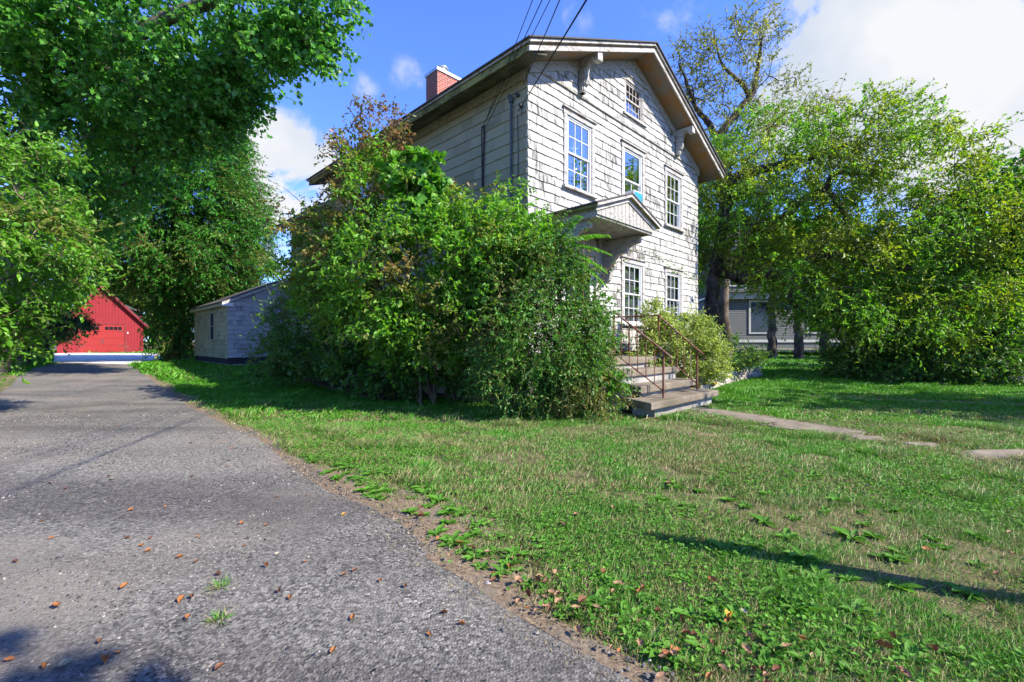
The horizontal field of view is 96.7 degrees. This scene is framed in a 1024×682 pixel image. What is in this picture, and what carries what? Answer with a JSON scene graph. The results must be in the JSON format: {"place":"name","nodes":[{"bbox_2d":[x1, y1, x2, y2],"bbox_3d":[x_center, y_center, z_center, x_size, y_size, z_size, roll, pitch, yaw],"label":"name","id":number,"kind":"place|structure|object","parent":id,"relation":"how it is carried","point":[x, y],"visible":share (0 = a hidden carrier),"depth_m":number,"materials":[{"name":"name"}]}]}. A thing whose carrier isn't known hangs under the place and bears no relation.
{"place":"outdoors","nodes":[
{"label":"outdoors","id":0,"kind":"place"},
{"bbox_2d":[0,360,678,681],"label":"driveway","id":1,"kind":"structure","parent":0,"point":[495,653],"depth_m":2.45,"materials":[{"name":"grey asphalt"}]},
{"bbox_2d":[204,573,231,593],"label":"grass tuft","id":2,"kind":"object","parent":1,"relation":"on","point":[218,584],"visible":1,"depth_m":2.28,"materials":[{"name":"green plant"}]},
{"bbox_2d":[202,605,236,626],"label":"grass tuft","id":3,"kind":"object","parent":1,"relation":"on","point":[215,618],"visible":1,"depth_m":2.01,"materials":[{"name":"green plant"}]},
{"bbox_2d":[175,403,859,681],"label":"dry litter","id":4,"kind":"object","parent":1,"relation":"on","point":[496,570],"visible":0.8,"depth_m":2.40,"materials":[{"name":"plant"}]},
{"bbox_2d":[0,341,1023,681],"bbox_3d":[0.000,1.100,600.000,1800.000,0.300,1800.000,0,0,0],"label":"ground","id":5,"kind":"structure","parent":0,"point":[942,603],"depth_m":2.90,"materials":[{"name":"green plant"}]},
{"bbox_2d":[16,280,96,360],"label":"leafy shrub","id":6,"kind":"object","parent":5,"relation":"on","point":[72,339],"visible":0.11,"depth_m":20.69,"materials":[{"name":"green plant"}]},
{"bbox_2d":[16,237,101,364],"bbox_3d":[-17.915,-2.064,16.883,4.104,6.336,3.588,0,0,39],"label":"leafy shrub","id":7,"kind":"object","parent":5,"relation":"on","point":[86,325],"visible":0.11,"depth_m":17.10,"materials":[{"name":"green plant"}]},
{"bbox_2d":[0,107,125,384],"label":"leafy shrub","id":8,"kind":"object","parent":5,"relation":"on","point":[65,221],"visible":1,"depth_m":7.22,"materials":[{"name":"green plant"}]},
{"bbox_2d":[57,286,148,352],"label":"red garage","id":9,"kind":"structure","parent":5,"relation":"on","point":[119,328],"depth_m":37.13,"materials":[{"name":"red wood"}]},
{"bbox_2d":[77,323,125,352],"bbox_3d":[-33.159,-0.235,36.805,0.051,2.470,2.990,0,0,45],"label":"garage door","id":10,"kind":"structure","parent":9,"relation":"in","point":[110,333],"depth_m":36.96,"materials":[{"name":"red wood"}]},
{"bbox_2d":[53,353,161,363],"bbox_3d":[-24.805,0.936,28.744,6.287,0.012,28.703,0,0,-45],"label":"gravel pad","id":11,"kind":"object","parent":5,"relation":"on","point":[113,358],"visible":0.77,"depth_m":25.65,"materials":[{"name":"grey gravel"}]},
{"bbox_2d":[85,284,166,348],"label":"background tree","id":12,"kind":"object","parent":5,"relation":"on","point":[137,306],"visible":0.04,"depth_m":49.48,"materials":[{"name":"green plant"}]},
{"bbox_2d":[61,56,296,360],"bbox_3d":[-15.667,-5.854,21.814,9.512,15.245,10.030,0,0,0],"label":"leafy tree","id":13,"kind":"object","parent":5,"relation":"on","point":[174,254],"visible":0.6,"depth_m":20.66,"materials":[{"name":"green plant"}]},
{"bbox_2d":[0,0,373,374],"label":"silver maple","id":14,"kind":"object","parent":5,"relation":"on","point":[99,66],"visible":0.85,"depth_m":11.70,"materials":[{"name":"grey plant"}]},
{"bbox_2d":[189,279,291,365],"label":"garden shed","id":15,"kind":"structure","parent":5,"relation":"on","point":[220,326],"depth_m":17.83,"materials":[{"name":"grey wood"}]},
{"bbox_2d":[208,309,214,340],"bbox_3d":[-12.428,-0.648,18.847,0.911,1.299,0.121,0,0,45],"label":"window","id":16,"kind":"structure","parent":15,"relation":"in","point":[211,311],"depth_m":19.01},
{"bbox_2d":[258,89,418,401],"bbox_3d":[-3.399,-1.694,9.090,3.546,6.151,1.627,0,0,24],"label":"tree","id":17,"kind":"object","parent":5,"relation":"on","point":[393,131],"visible":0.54,"depth_m":8.68,"materials":[{"name":"green plant"}]},
{"bbox_2d":[292,373,444,403],"bbox_3d":[-5.218,1.145,13.014,10.000,0.410,1.600,0,0,45],"label":"planting bed","id":18,"kind":"object","parent":5,"relation":"on","point":[322,383],"visible":0.21,"depth_m":10.63,"materials":[{"name":"soil"}]},
{"bbox_2d":[239,282,353,380],"bbox_3d":[-5.576,-0.204,12.040,2.903,3.205,2.380,0,0,0],"label":"shrub","id":19,"kind":"object","parent":18,"relation":"on","point":[277,336],"visible":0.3,"depth_m":11.64,"materials":[{"name":"green plant"}]},
{"bbox_2d":[239,296,398,386],"bbox_3d":[-4.572,-0.033,10.971,4.601,2.860,2.128,0,0,29],"label":"shrub","id":20,"kind":"object","parent":18,"relation":"on","point":[304,364],"visible":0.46,"depth_m":10.65,"materials":[{"name":"green plant"}]},
{"bbox_2d":[318,337,502,404],"bbox_3d":[-2.122,0.419,9.223,4.380,1.926,1.714,0,0,20],"label":"understory shrub","id":21,"kind":"object","parent":18,"relation":"on","point":[374,383],"visible":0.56,"depth_m":9.00,"materials":[{"name":"green plant"}]},
{"bbox_2d":[146,375,672,681],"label":"dirt verge","id":22,"kind":"structure","parent":5,"relation":"on","point":[497,591],"depth_m":2.66,"materials":[{"name":"brown soil"}]},
{"bbox_2d":[426,524,448,538],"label":"plantain weed","id":23,"kind":"object","parent":22,"relation":"on","point":[438,530],"visible":1,"depth_m":2.95,"materials":[{"name":"green plant"}]},
{"bbox_2d":[436,534,472,547],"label":"plantain weed","id":24,"kind":"object","parent":22,"relation":"on","point":[462,538],"visible":0.92,"depth_m":2.78,"materials":[{"name":"green plant"}]},
{"bbox_2d":[449,505,470,516],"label":"plantain weed","id":25,"kind":"object","parent":22,"relation":"on","point":[460,510],"visible":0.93,"depth_m":3.30,"materials":[{"name":"green plant"}]},
{"bbox_2d":[461,551,484,560],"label":"plantain weed","id":26,"kind":"object","parent":22,"relation":"on","point":[473,556],"visible":0.94,"depth_m":2.61,"materials":[{"name":"green plant"}]},
{"bbox_2d":[490,562,512,578],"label":"plantain weed","id":27,"kind":"object","parent":22,"relation":"on","point":[501,568],"visible":0.95,"depth_m":2.45,"materials":[{"name":"green plant"}]},
{"bbox_2d":[260,128,571,402],"bbox_3d":[-2.022,-1.407,8.252,6.064,5.576,2.920,0,0,22],"label":"viburnum bush","id":28,"kind":"object","parent":5,"relation":"on","point":[334,290],"visible":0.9,"depth_m":7.81,"materials":[{"name":"green plant"}]},
{"bbox_2d":[374,145,461,404],"bbox_3d":[-1.661,-1.090,8.132,1.463,4.941,1.120,0,0,24],"label":"maple sapling","id":29,"kind":"object","parent":5,"relation":"on","point":[422,158],"visible":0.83,"depth_m":7.89,"materials":[{"name":"green plant"}]},
{"bbox_2d":[275,35,726,393],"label":"weathered house","id":30,"kind":"structure","parent":5,"relation":"on","point":[620,114],"depth_m":10.28,"materials":[{"name":"white wood"}]},
{"bbox_2d":[482,0,541,127],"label":"power line","id":31,"kind":"object","parent":30,"relation":"attached to","point":[514,59],"visible":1,"depth_m":7.34,"materials":[{"name":"black rubber"}]},
{"bbox_2d":[485,0,549,127],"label":"power line","id":32,"kind":"object","parent":30,"relation":"attached to","point":[520,58],"visible":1,"depth_m":7.29,"materials":[{"name":"black rubber"}]},
{"bbox_2d":[518,0,586,110],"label":"power line","id":33,"kind":"object","parent":30,"relation":"attached to","point":[582,6],"visible":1,"depth_m":6.95,"materials":[{"name":"black rubber"}]},
{"bbox_2d":[558,246,598,351],"bbox_3d":[1.435,-0.835,9.754,1.400,2.310,0.140,0,0,-45],"label":"door","id":34,"kind":"structure","parent":30,"relation":"in","point":[593,253],"depth_m":10.02,"materials":[{"name":"white wood"}]},
{"bbox_2d":[562,104,597,198],"bbox_3d":[1.287,-3.945,9.903,1.680,1.970,0.600,0,0,-45],"label":"window","id":35,"kind":"structure","parent":30,"relation":"in","point":[574,176],"depth_m":10.03,"materials":[{"name":"white plastic"}]},
{"bbox_2d":[620,138,646,204],"bbox_3d":[2.853,-3.945,11.469,1.680,1.970,0.600,0,0,-45],"label":"window","id":36,"kind":"structure","parent":30,"relation":"in","point":[637,153],"depth_m":11.60,"materials":[{"name":"white wood"}]},
{"bbox_2d":[620,255,647,326],"bbox_3d":[2.853,-1.155,11.469,1.680,1.970,0.600,0,0,-45],"label":"window","id":37,"kind":"structure","parent":30,"relation":"in","point":[629,270],"depth_m":11.42,"materials":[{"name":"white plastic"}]},
{"bbox_2d":[622,70,646,127],"bbox_3d":[2.871,-5.930,11.486,0.600,1.320,1.600,0,0,45],"label":"window","id":38,"kind":"structure","parent":30,"relation":"in","point":[628,102],"depth_m":11.42,"materials":[{"name":"clear glass"}]},
{"bbox_2d":[663,266,684,325],"bbox_3d":[4.419,-1.155,13.035,1.680,1.970,0.600,0,0,-45],"label":"window","id":39,"kind":"structure","parent":30,"relation":"in","point":[673,286],"depth_m":12.98,"materials":[{"name":"white wood"}]},
{"bbox_2d":[664,164,685,232],"bbox_3d":[4.419,-3.945,13.035,1.680,1.970,0.600,0,0,-45],"label":"window","id":40,"kind":"structure","parent":30,"relation":"in","point":[673,202],"depth_m":12.95,"materials":[{"name":"white plastic"}]},
{"bbox_2d":[496,554,522,567],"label":"plantain weed","id":41,"kind":"object","parent":5,"relation":"on","point":[509,560],"visible":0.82,"depth_m":2.55,"materials":[{"name":"green plant"}]},
{"bbox_2d":[502,545,525,558],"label":"plantain weed","id":42,"kind":"object","parent":5,"relation":"on","point":[512,550],"visible":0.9,"depth_m":2.67,"materials":[{"name":"green plant"}]},
{"bbox_2d":[446,204,641,424],"bbox_3d":[0.539,-0.343,7.557,2.916,4.042,2.540,0,0,-31],"label":"rose bush","id":43,"kind":"object","parent":5,"relation":"on","point":[560,378],"visible":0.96,"depth_m":7.19,"materials":[{"name":"green plant"}]},
{"bbox_2d":[580,217,694,337],"bbox_3d":[2.073,-0.408,7.734,2.284,3.319,0.404,0,0,-11],"label":"rose cane","id":44,"kind":"object","parent":43,"relation":"attached to","point":[624,259],"visible":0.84,"depth_m":7.73,"materials":[{"name":"green plant"}]},
{"bbox_2d":[553,604,583,619],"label":"plantain weed","id":45,"kind":"object","parent":5,"relation":"on","point":[574,614],"visible":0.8,"depth_m":2.06,"materials":[{"name":"green plant"}]},
{"bbox_2d":[534,215,611,298],"bbox_3d":[0.998,-0.470,7.485,1.368,3.245,0.685,0,0,39],"label":"sumac sapling","id":46,"kind":"object","parent":5,"relation":"on","point":[584,246],"visible":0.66,"depth_m":7.38,"materials":[{"name":"green plant"}]},
{"bbox_2d":[559,557,586,571],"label":"plantain weed","id":47,"kind":"object","parent":5,"relation":"on","point":[570,561],"visible":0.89,"depth_m":2.50,"materials":[{"name":"green plant"}]},
{"bbox_2d":[570,591,600,609],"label":"plantain weed","id":48,"kind":"object","parent":5,"relation":"on","point":[592,597],"visible":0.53,"depth_m":2.16,"materials":[{"name":"green plant"}]},
{"bbox_2d":[577,600,611,616],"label":"plantain weed","id":49,"kind":"object","parent":5,"relation":"on","point":[603,602],"visible":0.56,"depth_m":2.11,"materials":[{"name":"green plant"}]},
{"bbox_2d":[585,587,615,618],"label":"plantain weed","id":50,"kind":"object","parent":5,"relation":"on","point":[598,593],"visible":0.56,"depth_m":2.17,"materials":[{"name":"green plant"}]},
{"bbox_2d":[603,368,630,398],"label":"shrub","id":51,"kind":"object","parent":5,"relation":"on","point":[613,379],"visible":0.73,"depth_m":7.24,"materials":[{"name":"green plant"}]},
{"bbox_2d":[610,598,645,633],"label":"plantain weed","id":52,"kind":"object","parent":5,"relation":"on","point":[630,610],"visible":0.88,"depth_m":2.05,"materials":[{"name":"green plant"}]},
{"bbox_2d":[555,355,717,416],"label":"front steps","id":53,"kind":"structure","parent":5,"relation":"on","point":[680,394],"depth_m":8.35,"materials":[{"name":"concrete"}]},
{"bbox_2d":[604,311,672,397],"bbox_3d":[1.894,0.206,8.532,0.040,1.548,2.338,0,0,-45],"label":"handrail","id":54,"kind":"object","parent":53,"relation":"on","point":[663,360],"visible":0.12,"depth_m":8.05,"materials":[{"name":"metal"}]},
{"bbox_2d":[615,315,704,389],"bbox_3d":[3.071,0.206,9.815,0.040,1.548,2.187,0,0,-45],"label":"handrail","id":55,"kind":"object","parent":53,"relation":"on","point":[677,332],"visible":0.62,"depth_m":9.55,"materials":[{"name":"metal"}]},
{"bbox_2d":[252,405,1023,681],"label":"clover","id":56,"kind":"object","parent":5,"relation":"on","point":[1017,653],"visible":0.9,"depth_m":2.76,"materials":[{"name":"green plant"}]},
{"bbox_2d":[640,640,684,664],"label":"plantain weed","id":57,"kind":"object","parent":5,"relation":"on","point":[651,653],"visible":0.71,"depth_m":1.80,"materials":[{"name":"green plant"}]},
{"bbox_2d":[669,650,705,668],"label":"plantain weed","id":58,"kind":"object","parent":5,"relation":"on","point":[692,664],"visible":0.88,"depth_m":1.75,"materials":[{"name":"green plant"}]},
{"bbox_2d":[671,603,714,624],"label":"plantain weed","id":59,"kind":"object","parent":5,"relation":"on","point":[680,609],"visible":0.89,"depth_m":2.06,"materials":[{"name":"green plant"}]},
{"bbox_2d":[683,633,730,669],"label":"plantain weed","id":60,"kind":"object","parent":5,"relation":"on","point":[704,642],"visible":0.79,"depth_m":1.82,"materials":[{"name":"green plant"}]},
{"bbox_2d":[702,596,726,608],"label":"plantain weed","id":61,"kind":"object","parent":5,"relation":"on","point":[724,604],"visible":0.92,"depth_m":2.15,"materials":[{"name":"green plant"}]},
{"bbox_2d":[702,608,743,629],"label":"plantain weed","id":62,"kind":"object","parent":5,"relation":"on","point":[718,618],"visible":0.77,"depth_m":2.02,"materials":[{"name":"green plant"}]},
{"bbox_2d":[706,539,743,559],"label":"plantain weed","id":63,"kind":"object","parent":5,"relation":"on","point":[718,543],"visible":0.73,"depth_m":2.71,"materials":[{"name":"green plant"}]},
{"bbox_2d":[689,366,762,388],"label":"stone retaining wall","id":64,"kind":"structure","parent":5,"relation":"on","point":[748,373],"depth_m":12.56,"materials":[{"name":"grey stone"}]},
{"bbox_2d":[722,602,745,619],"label":"plantain weed","id":65,"kind":"object","parent":5,"relation":"on","point":[735,608],"visible":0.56,"depth_m":2.08,"materials":[{"name":"green plant"}]},
{"bbox_2d":[749,586,773,601],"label":"plantain weed","id":66,"kind":"object","parent":5,"relation":"on","point":[752,594],"visible":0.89,"depth_m":2.21,"materials":[{"name":"green plant"}]},
{"bbox_2d":[663,0,860,358],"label":"tall tree","id":67,"kind":"object","parent":5,"relation":"on","point":[723,305],"visible":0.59,"depth_m":23.19,"materials":[{"name":"green plant"}]},
{"bbox_2d":[749,513,776,527],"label":"plantain weed","id":68,"kind":"object","parent":5,"relation":"on","point":[762,518],"visible":0.98,"depth_m":3.13,"materials":[{"name":"green plant"}]},
{"bbox_2d":[745,648,781,677],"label":"plantain weed","id":69,"kind":"object","parent":5,"relation":"on","point":[766,655],"visible":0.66,"depth_m":1.75,"materials":[{"name":"green plant"}]},
{"bbox_2d":[734,222,808,358],"bbox_3d":[15.528,-3.144,27.423,4.389,8.971,4.041,0,0,41],"label":"background tree","id":70,"kind":"object","parent":5,"relation":"on","point":[771,339],"visible":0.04,"depth_m":27.30,"materials":[{"name":"green plant"}]},
{"bbox_2d":[753,628,791,666],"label":"plantain weed","id":71,"kind":"object","parent":5,"relation":"on","point":[768,637],"visible":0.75,"depth_m":1.85,"materials":[{"name":"green plant"}]},
{"bbox_2d":[760,603,785,617],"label":"plantain weed","id":72,"kind":"object","parent":5,"relation":"on","point":[776,612],"visible":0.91,"depth_m":2.08,"materials":[{"name":"green plant"}]},
{"bbox_2d":[771,568,800,593],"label":"plantain weed","id":73,"kind":"object","parent":5,"relation":"on","point":[780,573],"visible":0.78,"depth_m":2.35,"materials":[{"name":"green plant"}]},
{"bbox_2d":[780,545,818,560],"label":"plantain weed","id":74,"kind":"object","parent":5,"relation":"on","point":[794,554],"visible":0.83,"depth_m":2.62,"materials":[{"name":"green plant"}]},
{"bbox_2d":[748,196,852,358],"bbox_3d":[17.248,-3.806,27.133,5.907,10.198,5.173,0,0,0],"label":"background tree","id":75,"kind":"object","parent":5,"relation":"on","point":[798,353],"visible":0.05,"depth_m":26.75,"materials":[{"name":"green plant"}]},
{"bbox_2d":[774,594,828,619],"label":"plantain weed","id":76,"kind":"object","parent":5,"relation":"on","point":[814,606],"visible":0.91,"depth_m":2.10,"materials":[{"name":"green plant"}]},
{"bbox_2d":[787,646,821,674],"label":"plantain weed","id":77,"kind":"object","parent":5,"relation":"on","point":[796,654],"visible":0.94,"depth_m":1.77,"materials":[{"name":"green plant"}]},
{"bbox_2d":[790,553,823,563],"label":"plantain weed","id":78,"kind":"object","parent":5,"relation":"on","point":[810,555],"visible":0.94,"depth_m":2.57,"materials":[{"name":"green plant"}]},
{"bbox_2d":[802,562,837,582],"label":"plantain weed","id":79,"kind":"object","parent":5,"relation":"on","point":[823,572],"visible":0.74,"depth_m":2.41,"materials":[{"name":"green plant"}]},
{"bbox_2d":[784,207,877,358],"bbox_3d":[18.477,-3.325,27.028,5.336,9.300,5.767,0,0,-35],"label":"background tree","id":80,"kind":"object","parent":5,"relation":"on","point":[806,226],"visible":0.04,"depth_m":25.95,"materials":[{"name":"green plant"}]},
{"bbox_2d":[815,640,848,660],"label":"plantain weed","id":81,"kind":"object","parent":5,"relation":"on","point":[837,654],"visible":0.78,"depth_m":1.80,"materials":[{"name":"green plant"}]},
{"bbox_2d":[837,571,861,582],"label":"plantain weed","id":82,"kind":"object","parent":5,"relation":"on","point":[846,578],"visible":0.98,"depth_m":2.38,"materials":[{"name":"green plant"}]},
{"bbox_2d":[829,526,872,545],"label":"plantain weed","id":83,"kind":"object","parent":5,"relation":"on","point":[847,532],"visible":1,"depth_m":2.89,"materials":[{"name":"green plant"}]},
{"bbox_2d":[833,659,874,681],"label":"plantain weed","id":84,"kind":"object","parent":5,"relation":"on","point":[867,675],"visible":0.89,"depth_m":1.71,"materials":[{"name":"green plant"}]},
{"bbox_2d":[837,599,877,616],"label":"plantain weed","id":85,"kind":"object","parent":5,"relation":"on","point":[858,603],"visible":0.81,"depth_m":2.09,"materials":[{"name":"green plant"}]},
{"bbox_2d":[698,77,1023,371],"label":"spreading tree","id":86,"kind":"object","parent":5,"relation":"on","point":[888,259],"visible":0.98,"depth_m":13.20,"materials":[{"name":"green plant"}]},
{"bbox_2d":[840,622,885,639],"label":"plantain weed","id":87,"kind":"object","parent":5,"relation":"on","point":[875,636],"visible":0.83,"depth_m":1.93,"materials":[{"name":"green plant"}]},
{"bbox_2d":[808,302,937,381],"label":"hedge shrub","id":88,"kind":"object","parent":5,"relation":"on","point":[837,359],"visible":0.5,"depth_m":12.99,"materials":[{"name":"green plant"}]},
{"bbox_2d":[861,530,886,539],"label":"plantain weed","id":89,"kind":"object","parent":5,"relation":"on","point":[870,533],"visible":1,"depth_m":2.89,"materials":[{"name":"green plant"}]},
{"bbox_2d":[882,552,913,561],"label":"plantain weed","id":90,"kind":"object","parent":5,"relation":"on","point":[894,557],"visible":1,"depth_m":2.58,"materials":[{"name":"green plant"}]},
{"bbox_2d":[874,576,925,593],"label":"plantain weed","id":91,"kind":"object","parent":5,"relation":"on","point":[906,585],"visible":1,"depth_m":2.29,"materials":[{"name":"green plant"}]},
{"bbox_2d":[889,640,932,670],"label":"plantain weed","id":92,"kind":"object","parent":5,"relation":"on","point":[908,643],"visible":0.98,"depth_m":1.79,"materials":[{"name":"green plant"}]},
{"bbox_2d":[860,300,984,385],"bbox_3d":[11.190,0.184,12.706,3.262,2.799,2.446,0,0,0],"label":"hedge shrub","id":93,"kind":"object","parent":5,"relation":"on","point":[922,375],"visible":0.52,"depth_m":12.06,"materials":[{"name":"green plant"}]},
{"bbox_2d":[931,640,967,659],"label":"plantain weed","id":94,"kind":"object","parent":5,"relation":"on","point":[947,647],"visible":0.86,"depth_m":1.83,"materials":[{"name":"green plant"}]},
{"bbox_2d":[941,581,992,602],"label":"plantain weed","id":95,"kind":"object","parent":5,"relation":"on","point":[958,589],"visible":0.95,"depth_m":2.23,"materials":[{"name":"green plant"}]},
{"bbox_2d":[918,297,1023,385],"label":"hedge shrub","id":96,"kind":"object","parent":5,"relation":"on","point":[1003,369],"visible":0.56,"depth_m":11.77,"materials":[{"name":"green plant"}]},
{"bbox_2d":[962,529,992,541],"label":"plantain weed","id":97,"kind":"object","parent":5,"relation":"on","point":[986,538],"visible":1,"depth_m":2.88,"materials":[{"name":"green plant"}]},
{"bbox_2d":[937,146,1023,381],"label":"green maple","id":98,"kind":"object","parent":5,"relation":"on","point":[1016,167],"visible":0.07,"depth_m":13.15,"materials":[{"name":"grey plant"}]},
{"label":"planting bed","id":99,"kind":"structure","parent":5,"relation":"on","visible":0},
{"bbox_2d":[625,295,741,387],"bbox_3d":[3.870,0.064,10.420,3.665,2.284,1.807,0,0,-27],"label":"azalea bush","id":100,"kind":"object","parent":99,"relation":"on","point":[708,343],"visible":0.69,"depth_m":10.09,"materials":[{"name":"green plant"}]},
{"bbox_2d":[718,329,776,376],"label":"shrub","id":101,"kind":"object","parent":99,"relation":"on","point":[750,358],"visible":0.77,"depth_m":12.61,"materials":[{"name":"green plant"}]},
{"bbox_2d":[0,0,1023,340],"label":"sky","id":102,"kind":"structure","parent":0,"point":[974,47],"materials":[{"name":"blue"}]},
{"bbox_2d":[676,407,785,425],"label":"path","id":103,"kind":"structure","parent":0,"point":[763,418],"depth_m":7.54,"materials":[{"name":"concrete"}]},
{"bbox_2d":[698,229,920,347],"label":"grey neighbour house","id":104,"kind":"structure","parent":0,"point":[741,319],"depth_m":34.59,"materials":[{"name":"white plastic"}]},
{"bbox_2d":[749,300,767,333],"bbox_3d":[18.805,-1.825,34.543,1.580,2.550,0.050,0,0,8],"label":"window","id":105,"kind":"structure","parent":104,"relation":"in","point":[755,322],"depth_m":34.58,"materials":[{"name":"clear glass"}]},
{"bbox_2d":[765,419,864,437],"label":"path","id":106,"kind":"structure","parent":0,"point":[792,423],"depth_m":6.49,"materials":[{"name":"concrete"}]},
{"bbox_2d":[953,449,1023,460],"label":"path","id":107,"kind":"structure","parent":0,"point":[989,453],"depth_m":5.00,"materials":[{"name":"concrete"}]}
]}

